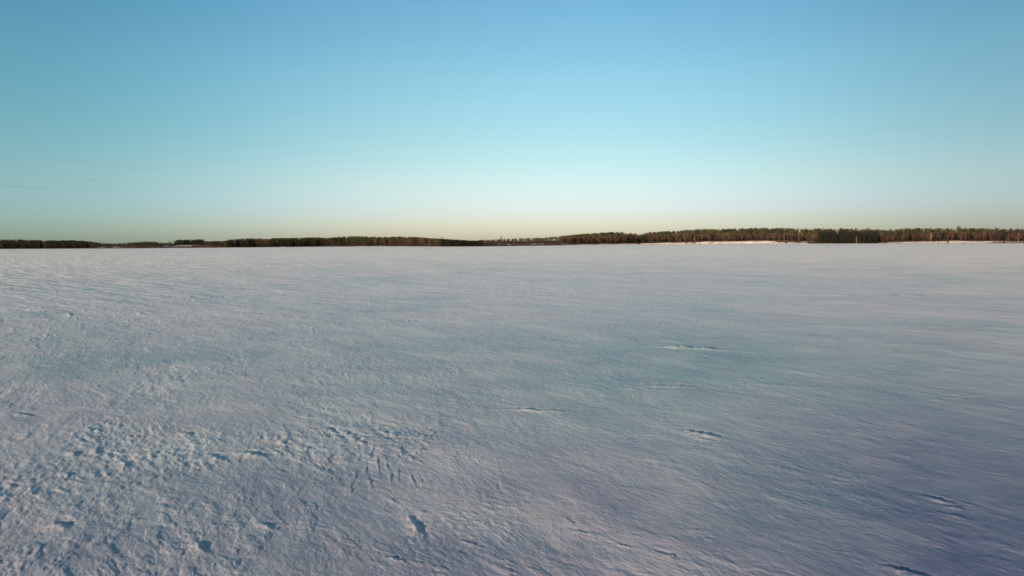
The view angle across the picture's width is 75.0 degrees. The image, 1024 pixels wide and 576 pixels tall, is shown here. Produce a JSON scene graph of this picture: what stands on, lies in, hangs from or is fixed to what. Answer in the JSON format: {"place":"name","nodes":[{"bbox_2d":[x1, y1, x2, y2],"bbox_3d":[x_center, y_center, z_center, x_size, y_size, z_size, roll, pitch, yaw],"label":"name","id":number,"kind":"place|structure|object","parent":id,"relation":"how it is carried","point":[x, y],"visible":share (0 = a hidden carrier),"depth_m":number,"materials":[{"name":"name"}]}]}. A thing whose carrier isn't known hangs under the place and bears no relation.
{"place":"outdoors","nodes":[
{"label":"outdoors","id":0,"kind":"place"},
{"bbox_2d":[0,243,1023,575],"bbox_3d":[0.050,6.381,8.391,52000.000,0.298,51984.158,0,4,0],"label":"snow covered lake","id":1,"kind":"structure","parent":0,"point":[602,411],"depth_m":27.47,"materials":[{"name":"white snow"}]},
{"bbox_2d":[0,0,1023,243],"label":"sky","id":2,"kind":"structure","parent":0,"point":[122,121],"materials":[{"name":"blue"}]},
{"bbox_2d":[7,237,1023,248],"bbox_3d":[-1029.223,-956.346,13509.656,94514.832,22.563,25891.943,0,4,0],"label":"shore","id":3,"kind":"structure","parent":0,"point":[555,243],"depth_m":920.78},
{"bbox_2d":[0,227,1022,248],"bbox_3d":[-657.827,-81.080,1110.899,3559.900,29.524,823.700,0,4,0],"label":"evergreen forest","id":4,"kind":"object","parent":3,"relation":"on","point":[726,230],"visible":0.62,"depth_m":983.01,"materials":[{"name":"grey plant"}]},
{"bbox_2d":[16,239,1009,247],"bbox_3d":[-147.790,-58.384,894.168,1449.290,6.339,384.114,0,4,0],"label":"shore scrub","id":5,"kind":"object","parent":3,"relation":"on","point":[440,244],"visible":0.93,"depth_m":924.95,"materials":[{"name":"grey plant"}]}
]}

